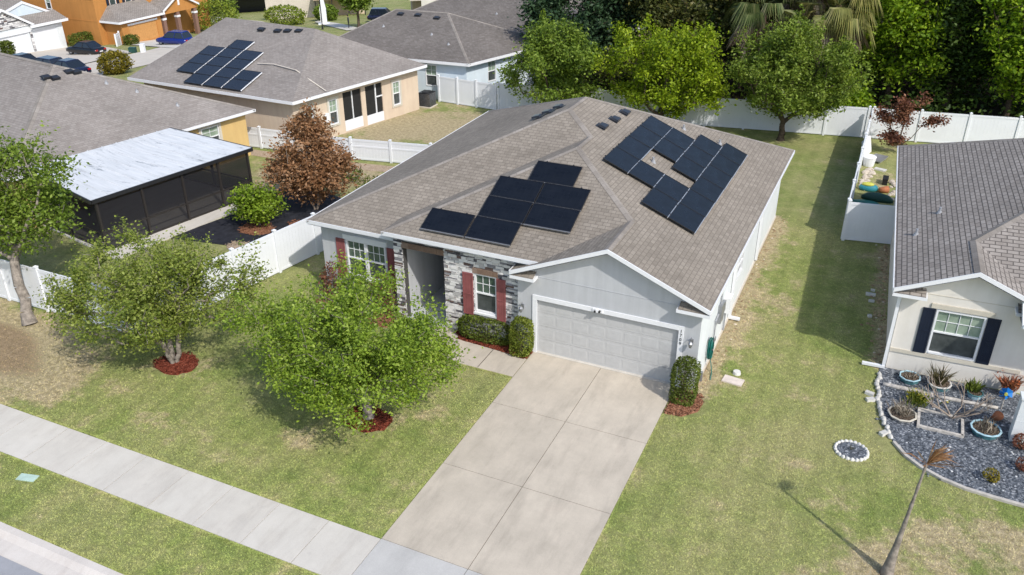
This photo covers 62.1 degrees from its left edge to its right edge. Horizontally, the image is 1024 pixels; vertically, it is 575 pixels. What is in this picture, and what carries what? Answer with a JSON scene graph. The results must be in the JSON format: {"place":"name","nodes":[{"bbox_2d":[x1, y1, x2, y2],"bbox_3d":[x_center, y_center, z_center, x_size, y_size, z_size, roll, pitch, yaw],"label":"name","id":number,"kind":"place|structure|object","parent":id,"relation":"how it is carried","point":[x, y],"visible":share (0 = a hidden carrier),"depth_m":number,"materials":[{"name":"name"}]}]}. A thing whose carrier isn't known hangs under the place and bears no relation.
{"place":"outdoors","nodes":[
{"label":"outdoors","id":0,"kind":"place"},
{"bbox_2d":[0,556,41,574],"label":"road","id":1,"kind":"structure","parent":0,"point":[8,567],"depth_m":21.02,"materials":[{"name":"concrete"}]},
{"bbox_2d":[0,52,255,226],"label":"house","id":2,"kind":"structure","parent":0,"point":[84,111],"depth_m":43.45,"materials":[{"name":"grey"}]},
{"bbox_2d":[85,18,262,74],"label":"road","id":3,"kind":"structure","parent":0,"point":[147,57],"depth_m":90.20,"materials":[{"name":"concrete"}]},
{"bbox_2d":[0,404,380,574],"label":"sidewalk","id":4,"kind":"structure","parent":0,"point":[283,532],"depth_m":23.23,"materials":[{"name":"concrete"}]},
{"bbox_2d":[127,17,426,136],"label":"house","id":5,"kind":"structure","parent":0,"point":[347,85],"depth_m":51.87,"materials":[{"name":"grey"}]},
{"bbox_2d":[251,150,394,171],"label":"sand path","id":6,"kind":"structure","parent":0,"point":[368,167],"depth_m":46.54,"materials":[{"name":"beige sand"}]},
{"bbox_2d":[406,319,526,376],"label":"path","id":7,"kind":"structure","parent":0,"point":[496,361],"depth_m":29.31,"materials":[{"name":"concrete"}]},
{"bbox_2d":[0,0,1023,574],"bbox_3d":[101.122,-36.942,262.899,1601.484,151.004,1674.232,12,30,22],"label":"ground","id":8,"kind":"structure","parent":0,"point":[816,182],"depth_m":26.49,"materials":[{"name":"green plant"}]},
{"bbox_2d":[0,0,67,52],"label":"house","id":9,"kind":"structure","parent":8,"relation":"on","point":[25,27],"depth_m":101.92,"materials":[{"name":"white paint"}]},
{"bbox_2d":[0,27,59,52],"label":"garage door","id":10,"kind":"structure","parent":9,"relation":"in","point":[47,38],"depth_m":102.77,"materials":[{"name":"white paint"}]},
{"bbox_2d":[0,120,93,325],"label":"shade tree","id":11,"kind":"object","parent":8,"relation":"on","point":[27,219],"visible":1,"depth_m":30.85,"materials":[{"name":"green plant"}]},
{"bbox_2d":[0,522,122,574],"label":"kerb","id":12,"kind":"structure","parent":8,"relation":"on","point":[34,553],"depth_m":21.35,"materials":[{"name":"concrete"}]},
{"bbox_2d":[0,259,137,330],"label":"fence","id":13,"kind":"object","parent":8,"relation":"on","point":[32,280],"visible":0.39,"depth_m":32.14,"materials":[{"name":"white plastic"}]},
{"bbox_2d":[29,46,130,62],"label":"driveway pad","id":14,"kind":"object","parent":8,"relation":"on","point":[62,53],"visible":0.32,"depth_m":97.26,"materials":[{"name":"concrete"}]},
{"bbox_2d":[66,40,106,54],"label":"parked car","id":15,"kind":"object","parent":14,"relation":"on","point":[89,47],"visible":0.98,"depth_m":95.83,"materials":[{"name":"black paint"}]},
{"bbox_2d":[96,49,134,74],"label":"round bush","id":16,"kind":"object","parent":8,"relation":"on","point":[109,57],"visible":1,"depth_m":77.08,"materials":[{"name":"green plant"}]},
{"bbox_2d":[22,0,210,44],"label":"house","id":17,"kind":"structure","parent":8,"relation":"on","point":[103,22],"depth_m":108.33,"materials":[{"name":"orange paint"}]},
{"bbox_2d":[129,20,158,41],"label":"garage door","id":18,"kind":"structure","parent":17,"relation":"in","point":[148,30],"depth_m":109.51,"materials":[{"name":"orange paint"}]},
{"bbox_2d":[28,127,253,258],"bbox_3d":[-17.087,-4.909,40.431,6.450,2.808,8.747,18,33,30],"label":"screened porch","id":19,"kind":"object","parent":8,"relation":"on","point":[169,179],"visible":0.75,"depth_m":39.11,"materials":[{"name":"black metal"}]},
{"bbox_2d":[131,39,179,47],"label":"driveway pad","id":20,"kind":"object","parent":8,"relation":"on","point":[152,43],"visible":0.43,"depth_m":103.77,"materials":[{"name":"concrete"}]},
{"bbox_2d":[156,30,192,44],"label":"parked car","id":21,"kind":"object","parent":20,"relation":"on","point":[179,37],"visible":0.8,"depth_m":102.16,"materials":[{"name":"blue paint"}]},
{"bbox_2d":[32,215,278,363],"bbox_3d":[-12.021,0.332,28.103,7.689,5.091,6.254,12,30,22],"label":"shade tree","id":22,"kind":"object","parent":8,"relation":"on","point":[132,295],"visible":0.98,"depth_m":27.52,"materials":[{"name":"green plant"}]},
{"bbox_2d":[152,351,198,374],"bbox_3d":[-11.465,2.595,29.098,1.417,0.102,1.618,-25,37,-38],"label":"mulch bed","id":23,"kind":"object","parent":8,"relation":"on","point":[187,362],"visible":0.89,"depth_m":28.99,"materials":[{"name":"red wood"}]},
{"bbox_2d":[190,0,239,29],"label":"shrub","id":24,"kind":"object","parent":8,"relation":"on","point":[230,9],"visible":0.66,"depth_m":119.25,"materials":[{"name":"green plant"}]},
{"bbox_2d":[138,212,323,331],"bbox_3d":[-7.855,-2.676,36.998,0.175,1.985,18.960,18,33,31],"label":"fence","id":25,"kind":"object","parent":8,"relation":"on","point":[290,245],"visible":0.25,"depth_m":34.82,"materials":[{"name":"white plastic"}]},
{"bbox_2d":[207,0,265,13],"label":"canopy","id":26,"kind":"object","parent":8,"relation":"on","point":[250,5],"visible":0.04,"depth_m":161.22,"materials":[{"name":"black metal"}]},
{"bbox_2d":[171,188,340,244],"bbox_3d":[-11.024,-3.247,40.160,6.300,0.050,7.600,12,30,22],"label":"weed fabric","id":27,"kind":"object","parent":8,"relation":"on","point":[225,231],"visible":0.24,"depth_m":39.64,"materials":[{"name":"black fabric"}]},
{"bbox_2d":[219,177,290,228],"bbox_3d":[-11.888,-3.874,39.060,2.892,2.194,3.266,12,30,22],"label":"citrus tree","id":28,"kind":"object","parent":27,"relation":"on","point":[259,204],"visible":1,"depth_m":38.56,"materials":[{"name":"green plant"}]},
{"bbox_2d":[238,221,274,234],"bbox_3d":[-11.724,-2.721,39.085,1.979,0.100,1.523,12,30,22],"label":"mulch bed","id":29,"kind":"object","parent":27,"relation":"on","point":[250,228],"visible":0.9,"depth_m":39.00,"materials":[{"name":"brown wood"}]},
{"bbox_2d":[255,97,365,209],"bbox_3d":[-9.675,-6.144,39.826,5.297,5.456,4.764,12,30,22],"label":"dead tree","id":30,"kind":"object","parent":27,"relation":"on","point":[305,168],"visible":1,"depth_m":39.17,"materials":[{"name":"brown plant"}]},
{"bbox_2d":[263,4,307,24],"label":"shrub","id":31,"kind":"object","parent":8,"relation":"on","point":[279,9],"visible":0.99,"depth_m":123.89,"materials":[{"name":"green plant"}]},
{"bbox_2d":[265,0,328,18],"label":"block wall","id":32,"kind":"structure","parent":8,"relation":"on","point":[306,5],"depth_m":137.35,"materials":[{"name":"concrete"}]},
{"bbox_2d":[318,260,343,301],"bbox_3d":[-6.892,-0.205,32.602,1.193,1.715,1.005,12,30,22],"label":"shrub","id":33,"kind":"object","parent":8,"relation":"on","point":[331,277],"visible":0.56,"depth_m":32.42,"materials":[{"name":"brown plant"}]},
{"bbox_2d":[247,126,431,162],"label":"fence","id":34,"kind":"object","parent":8,"relation":"on","point":[388,151],"visible":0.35,"depth_m":46.95,"materials":[{"name":"white plastic"}]},
{"bbox_2d":[202,249,482,442],"bbox_3d":[-4.654,1.641,25.526,6.468,5.107,7.124,-25,37,-38],"label":"shade tree","id":35,"kind":"object","parent":8,"relation":"on","point":[324,379],"visible":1,"depth_m":24.33,"materials":[{"name":"green plant"}]},
{"bbox_2d":[335,0,376,26],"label":"young tree","id":36,"kind":"object","parent":8,"relation":"on","point":[357,4],"visible":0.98,"depth_m":112.36,"materials":[{"name":"green plant"}]},
{"bbox_2d":[343,404,392,432],"bbox_3d":[-4.480,4.045,26.303,1.713,0.102,1.423,12,30,22],"label":"mulch bed","id":37,"kind":"object","parent":8,"relation":"on","point":[382,420],"visible":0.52,"depth_m":26.15,"materials":[{"name":"red wood"}]},
{"bbox_2d":[352,539,481,574],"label":"driveway apron","id":38,"kind":"object","parent":8,"relation":"on","point":[384,557],"visible":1,"depth_m":21.04,"materials":[{"name":"concrete"}]},
{"bbox_2d":[339,9,545,98],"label":"house","id":39,"kind":"structure","parent":8,"relation":"on","point":[446,44],"depth_m":58.88,"materials":[{"name":"grey"}]},
{"bbox_2d":[437,74,496,109],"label":"fence","id":40,"kind":"object","parent":8,"relation":"on","point":[475,93],"visible":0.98,"depth_m":56.25,"materials":[{"name":"white plastic"}]},
{"bbox_2d":[456,314,514,345],"bbox_3d":[-0.901,1.517,30.133,2.294,0.957,0.714,12,30,22],"label":"hedge","id":41,"kind":"object","parent":8,"relation":"on","point":[462,330],"visible":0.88,"depth_m":30.00,"materials":[{"name":"green plant"}]},
{"bbox_2d":[454,330,532,358],"bbox_3d":[-0.739,1.981,30.141,3.258,0.100,0.932,12,30,22],"label":"mulch bed","id":42,"kind":"object","parent":8,"relation":"on","point":[504,349],"visible":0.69,"depth_m":30.03,"materials":[{"name":"red wood"}]},
{"bbox_2d":[508,315,534,357],"bbox_3d":[0.334,1.710,29.237,0.846,1.428,0.787,12,30,22],"label":"box bush","id":43,"kind":"object","parent":8,"relation":"on","point":[518,344],"visible":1,"depth_m":29.06,"materials":[{"name":"green plant"}]},
{"bbox_2d":[414,0,649,77],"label":"house","id":44,"kind":"structure","parent":8,"relation":"on","point":[495,12],"depth_m":66.92,"materials":[{"name":"grey"}]},
{"bbox_2d":[306,97,795,389],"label":"house","id":45,"kind":"structure","parent":8,"relation":"on","point":[621,276],"depth_m":29.95,"materials":[{"name":"grey"}]},
{"bbox_2d":[345,239,367,278],"bbox_3d":[-5.876,-1.106,32.354,0.870,1.520,0.135,12,30,22],"label":"window","id":46,"kind":"structure","parent":45,"relation":"in","point":[354,248],"depth_m":32.28,"materials":[{"name":"white paint"}]},
{"bbox_2d":[365,243,386,279],"bbox_3d":[-5.077,-0.937,32.028,0.870,1.520,0.135,12,30,22],"label":"window","id":47,"kind":"structure","parent":45,"relation":"in","point":[377,254],"depth_m":31.95,"materials":[{"name":"white paint"}]},
{"bbox_2d":[420,207,474,237],"bbox_3d":[-2.220,-2.252,29.636,1.700,0.175,1.063,12,55,22],"label":"solar panel","id":48,"kind":"object","parent":45,"relation":"on","point":[448,222],"visible":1,"depth_m":29.55,"materials":[{"name":"black glass"}]},
{"bbox_2d":[474,273,496,315],"bbox_3d":[-0.903,0.224,29.846,0.860,1.520,0.135,12,30,22],"label":"window","id":49,"kind":"structure","parent":45,"relation":"in","point":[485,286],"depth_m":29.89,"materials":[{"name":"white paint"}]},
{"bbox_2d":[465,215,520,246],"bbox_3d":[-0.625,-1.913,28.985,1.700,0.175,1.063,12,55,22],"label":"solar panel","id":50,"kind":"object","parent":45,"relation":"on","point":[493,230],"visible":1,"depth_m":28.90,"materials":[{"name":"black glass"}]},
{"bbox_2d":[478,195,532,224],"bbox_3d":[-0.215,-2.676,29.511,1.700,0.175,1.063,12,55,22],"label":"solar panel","id":51,"kind":"object","parent":45,"relation":"on","point":[505,209],"visible":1,"depth_m":29.44,"materials":[{"name":"black glass"}]},
{"bbox_2d":[490,175,543,203],"bbox_3d":[0.185,-3.440,30.042,1.700,0.175,1.063,12,55,22],"label":"solar panel","id":52,"kind":"object","parent":45,"relation":"on","point":[516,188],"visible":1,"depth_m":29.97,"materials":[{"name":"black glass"}]},
{"bbox_2d":[523,203,579,233],"bbox_3d":[1.365,-2.341,28.866,1.700,0.175,1.063,12,55,22],"label":"solar panel","id":53,"kind":"object","parent":45,"relation":"on","point":[552,218],"visible":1,"depth_m":28.78,"materials":[{"name":"black glass"}]},
{"bbox_2d":[528,160,582,186],"bbox_3d":[1.549,-4.000,30.179,1.700,0.175,1.063,12,55,22],"label":"solar panel","id":54,"kind":"object","parent":45,"relation":"on","point":[555,173],"visible":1,"depth_m":30.11,"materials":[{"name":"black glass"}]},
{"bbox_2d":[535,183,590,211],"bbox_3d":[1.766,-3.105,29.396,1.700,0.175,1.063,12,55,22],"label":"solar panel","id":55,"kind":"object","parent":45,"relation":"on","point":[563,196],"visible":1,"depth_m":29.33,"materials":[{"name":"black glass"}]},
{"bbox_2d":[538,300,678,381],"bbox_3d":[3.119,1.745,28.353,4.876,2.092,0.039,12,30,22],"label":"garage door","id":56,"kind":"structure","parent":45,"relation":"in","point":[644,349],"depth_m":28.32,"materials":[{"name":"white metal"}]},
{"bbox_2d":[603,146,639,173],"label":"solar panel","id":57,"kind":"object","parent":45,"relation":"on","point":[621,159],"visible":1,"depth_m":31.19,"materials":[{"name":"black glass"}]},
{"bbox_2d":[617,135,651,159],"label":"solar panel","id":58,"kind":"object","parent":45,"relation":"on","point":[634,147],"visible":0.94,"depth_m":32.40,"materials":[{"name":"black glass"}]},
{"bbox_2d":[629,125,661,148],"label":"solar panel","id":59,"kind":"object","parent":45,"relation":"on","point":[646,136],"visible":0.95,"depth_m":33.59,"materials":[{"name":"black glass"}]},
{"bbox_2d":[629,160,664,186],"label":"solar panel","id":60,"kind":"object","parent":45,"relation":"on","point":[646,173],"visible":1,"depth_m":31.05,"materials":[{"name":"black glass"}]},
{"bbox_2d":[641,115,671,137],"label":"solar panel","id":61,"kind":"object","parent":45,"relation":"on","point":[656,126],"visible":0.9,"depth_m":34.77,"materials":[{"name":"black glass"}]},
{"bbox_2d":[642,187,678,217],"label":"solar panel","id":62,"kind":"object","parent":45,"relation":"on","point":[660,202],"visible":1,"depth_m":29.71,"materials":[{"name":"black glass"}]},
{"bbox_2d":[653,138,685,162],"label":"solar panel","id":63,"kind":"object","parent":45,"relation":"on","point":[669,149],"visible":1,"depth_m":33.42,"materials":[{"name":"black glass"}]},
{"bbox_2d":[654,174,689,201],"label":"solar panel","id":64,"kind":"object","parent":45,"relation":"on","point":[672,188],"visible":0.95,"depth_m":30.92,"materials":[{"name":"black glass"}]},
{"bbox_2d":[664,128,694,149],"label":"solar panel","id":65,"kind":"object","parent":45,"relation":"on","point":[679,138],"visible":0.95,"depth_m":34.63,"materials":[{"name":"black glass"}]},
{"bbox_2d":[668,202,704,233],"bbox_3d":[6.057,-2.391,29.629,1.093,0.175,1.455,32,36,9],"label":"solar panel","id":66,"kind":"object","parent":45,"relation":"on","point":[686,217],"visible":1,"depth_m":29.54,"materials":[{"name":"black glass"}]},
{"bbox_2d":[672,155,704,181],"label":"solar panel","id":67,"kind":"object","parent":45,"relation":"on","point":[689,168],"visible":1,"depth_m":32.77,"materials":[{"name":"black glass"}]},
{"bbox_2d":[680,189,714,217],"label":"solar panel","id":68,"kind":"object","parent":45,"relation":"on","point":[700,204],"visible":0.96,"depth_m":30.74,"materials":[{"name":"black glass"}]},
{"bbox_2d":[683,145,713,168],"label":"solar panel","id":69,"kind":"object","parent":45,"relation":"on","point":[697,155],"visible":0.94,"depth_m":33.98,"materials":[{"name":"black glass"}]},
{"bbox_2d":[691,176,723,202],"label":"solar panel","id":70,"kind":"object","parent":45,"relation":"on","point":[707,189],"visible":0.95,"depth_m":31.93,"materials":[{"name":"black glass"}]},
{"bbox_2d":[692,134,722,157],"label":"solar panel","id":71,"kind":"object","parent":45,"relation":"on","point":[707,145],"visible":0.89,"depth_m":35.17,"materials":[{"name":"black glass"}]},
{"bbox_2d":[701,164,732,189],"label":"solar panel","id":72,"kind":"object","parent":45,"relation":"on","point":[716,176],"visible":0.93,"depth_m":33.11,"materials":[{"name":"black glass"}]},
{"bbox_2d":[710,153,739,176],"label":"solar panel","id":73,"kind":"object","parent":45,"relation":"on","point":[725,164],"visible":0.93,"depth_m":34.29,"materials":[{"name":"black glass"}]},
{"bbox_2d":[719,143,747,166],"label":"solar panel","id":74,"kind":"object","parent":45,"relation":"on","point":[732,153],"visible":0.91,"depth_m":35.48,"materials":[{"name":"black glass"}]},
{"bbox_2d":[493,8,608,103],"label":"shade tree","id":75,"kind":"object","parent":8,"relation":"on","point":[565,55],"visible":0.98,"depth_m":50.92,"materials":[{"name":"green plant"}]},
{"bbox_2d":[507,0,615,79],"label":"forest tree","id":76,"kind":"object","parent":8,"relation":"on","point":[533,9],"visible":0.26,"depth_m":58.15,"materials":[{"name":"green plant"}]},
{"bbox_2d":[573,0,652,53],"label":"forest tree","id":77,"kind":"object","parent":8,"relation":"on","point":[613,13],"visible":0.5,"depth_m":58.92,"materials":[{"name":"green plant"}]},
{"bbox_2d":[585,42,642,90],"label":"forest tree","id":78,"kind":"object","parent":8,"relation":"on","point":[604,77],"visible":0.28,"depth_m":55.18,"materials":[{"name":"green plant"}]},
{"bbox_2d":[588,13,737,119],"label":"shade tree","id":79,"kind":"object","parent":8,"relation":"on","point":[686,49],"visible":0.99,"depth_m":48.90,"materials":[{"name":"green plant"}]},
{"bbox_2d":[618,0,729,77],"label":"forest tree","id":80,"kind":"object","parent":8,"relation":"on","point":[665,13],"visible":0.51,"depth_m":56.70,"materials":[{"name":"green plant"}]},
{"bbox_2d":[663,389,704,416],"bbox_3d":[5.485,3.654,26.939,1.175,0.096,1.621,12,30,22],"label":"mulch bed","id":81,"kind":"object","parent":8,"relation":"on","point":[674,409],"visible":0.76,"depth_m":26.69,"materials":[{"name":"brown wood"}]},
{"bbox_2d":[497,81,871,137],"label":"fence","id":82,"kind":"object","parent":8,"relation":"on","point":[851,121],"visible":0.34,"depth_m":51.50,"materials":[{"name":"white plastic"}]},
{"bbox_2d":[668,355,700,406],"bbox_3d":[5.437,2.945,26.727,0.928,1.570,0.871,12,30,22],"label":"box bush","id":83,"kind":"object","parent":8,"relation":"on","point":[687,366],"visible":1,"depth_m":26.51,"materials":[{"name":"green plant"}]},
{"bbox_2d":[700,0,794,90],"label":"forest tree","id":84,"kind":"object","parent":8,"relation":"on","point":[725,5],"visible":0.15,"depth_m":56.98,"materials":[{"name":"green plant"}]},
{"bbox_2d":[718,0,803,93],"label":"palm tree","id":85,"kind":"object","parent":8,"relation":"on","point":[746,14],"visible":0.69,"depth_m":53.12,"materials":[{"name":"green plant"}]},
{"bbox_2d":[548,45,1023,117],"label":"undergrowth","id":86,"kind":"object","parent":8,"relation":"on","point":[961,99],"visible":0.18,"depth_m":54.59,"materials":[{"name":"green plant"}]},
{"bbox_2d":[774,0,836,86],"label":"palm tree","id":87,"kind":"object","parent":8,"relation":"on","point":[786,6],"visible":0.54,"depth_m":54.00,"materials":[{"name":"green plant"}]},
{"bbox_2d":[723,4,890,141],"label":"shade tree","id":88,"kind":"object","parent":8,"relation":"on","point":[788,45],"visible":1,"depth_m":47.10,"materials":[{"name":"green plant"}]},
{"bbox_2d":[646,0,1022,87],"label":"woodland","id":89,"kind":"object","parent":8,"relation":"on","point":[846,5],"visible":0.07,"depth_m":60.79,"materials":[{"name":"green plant"}]},
{"bbox_2d":[790,0,883,70],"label":"palm tree","id":90,"kind":"object","parent":8,"relation":"on","point":[836,24],"visible":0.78,"depth_m":51.01,"materials":[{"name":"green plant"}]},
{"bbox_2d":[800,63,885,109],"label":"forest tree","id":91,"kind":"object","parent":8,"relation":"on","point":[862,97],"visible":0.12,"depth_m":53.20,"materials":[{"name":"green plant"}]},
{"bbox_2d":[833,439,869,461],"bbox_3d":[9.916,4.762,24.844,1.009,0.112,0.969,12,30,22],"label":"stone ring","id":92,"kind":"object","parent":8,"relation":"on","point":[859,452],"visible":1,"depth_m":24.83,"materials":[{"name":"stone"}]},
{"bbox_2d":[840,108,873,238],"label":"fence","id":93,"kind":"object","parent":8,"relation":"on","point":[855,179],"visible":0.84,"depth_m":42.48,"materials":[{"name":"white plastic"}]},
{"bbox_2d":[841,199,894,243],"bbox_3d":[15.775,-2.827,37.036,2.409,1.985,0.150,7,29,14],"label":"fence","id":94,"kind":"object","parent":8,"relation":"on","point":[868,222],"visible":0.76,"depth_m":37.08,"materials":[{"name":"white plastic"}]},
{"bbox_2d":[860,244,888,361],"bbox_3d":[14.310,0.309,33.202,0.943,0.067,10.087,12,30,22],"label":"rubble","id":95,"kind":"object","parent":8,"relation":"on","point":[879,313],"visible":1,"depth_m":32.33,"materials":[{"name":"grey stone"}]},
{"bbox_2d":[868,91,951,147],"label":"purple tree","id":96,"kind":"object","parent":8,"relation":"on","point":[904,106],"visible":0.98,"depth_m":46.99,"materials":[{"name":"brown plant"}]},
{"bbox_2d":[856,0,973,104],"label":"forest tree","id":97,"kind":"object","parent":8,"relation":"on","point":[897,19],"visible":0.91,"depth_m":53.36,"materials":[{"name":"green plant"}]},
{"bbox_2d":[879,442,959,574],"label":"dead palm","id":98,"kind":"object","parent":8,"relation":"on","point":[888,567],"visible":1,"depth_m":19.77,"materials":[{"name":"brown plant"}]},
{"bbox_2d":[862,138,1023,442],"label":"house","id":99,"kind":"structure","parent":8,"relation":"on","point":[956,288],"depth_m":27.91,"materials":[{"name":"grey"}]},
{"bbox_2d":[926,309,986,360],"bbox_3d":[14.289,1.522,27.369,1.440,1.630,0.135,11,30,20],"label":"window","id":100,"kind":"structure","parent":99,"relation":"in","point":[953,334],"depth_m":27.39,"materials":[{"name":"white paint"}]},
{"bbox_2d":[869,106,1023,142],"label":"fence","id":101,"kind":"object","parent":8,"relation":"on","point":[965,127],"visible":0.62,"depth_m":48.70,"materials":[{"name":"white plastic"}]},
{"bbox_2d":[875,367,1023,502],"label":"gravel bed","id":102,"kind":"object","parent":8,"relation":"on","point":[902,429],"visible":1,"depth_m":25.27,"materials":[{"name":"grey gravel"}]},
{"bbox_2d":[916,407,963,437],"bbox_3d":[13.066,4.117,25.936,1.300,0.090,1.020,12,30,22],"label":"garden border","id":103,"kind":"object","parent":102,"relation":"on","point":[920,410],"visible":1,"depth_m":25.74,"materials":[{"name":"white stone"}]},
{"bbox_2d":[917,372,994,418],"bbox_3d":[13.509,3.448,25.985,2.194,1.252,1.976,12,30,22],"label":"bare shrub","id":104,"kind":"object","parent":102,"relation":"on","point":[962,402],"visible":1,"depth_m":26.05,"materials":[{"name":"red plant"}]},
{"bbox_2d":[892,441,1023,507],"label":"bed edging","id":105,"kind":"object","parent":102,"relation":"on","point":[948,481],"visible":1,"depth_m":23.46,"materials":[{"name":"grey concrete"}]},
{"bbox_2d":[970,419,1001,439],"bbox_3d":[14.186,4.286,25.479,0.874,0.210,0.874,12,30,22],"label":"planter","id":106,"kind":"object","parent":102,"relation":"on","point":[977,431],"visible":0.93,"depth_m":25.35,"materials":[{"name":"teal ceramic"}]},
{"bbox_2d":[913,0,1013,106],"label":"forest tree","id":107,"kind":"object","parent":8,"relation":"on","point":[962,54],"visible":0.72,"depth_m":52.48,"materials":[{"name":"green plant"}]},
{"bbox_2d":[965,0,1023,116],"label":"forest tree","id":108,"kind":"object","parent":8,"relation":"on","point":[1007,65],"visible":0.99,"depth_m":50.05,"materials":[{"name":"green plant"}]},
{"bbox_2d":[382,352,672,574],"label":"driveway","id":109,"kind":"structure","parent":0,"point":[554,519],"depth_m":24.00,"materials":[{"name":"concrete"}]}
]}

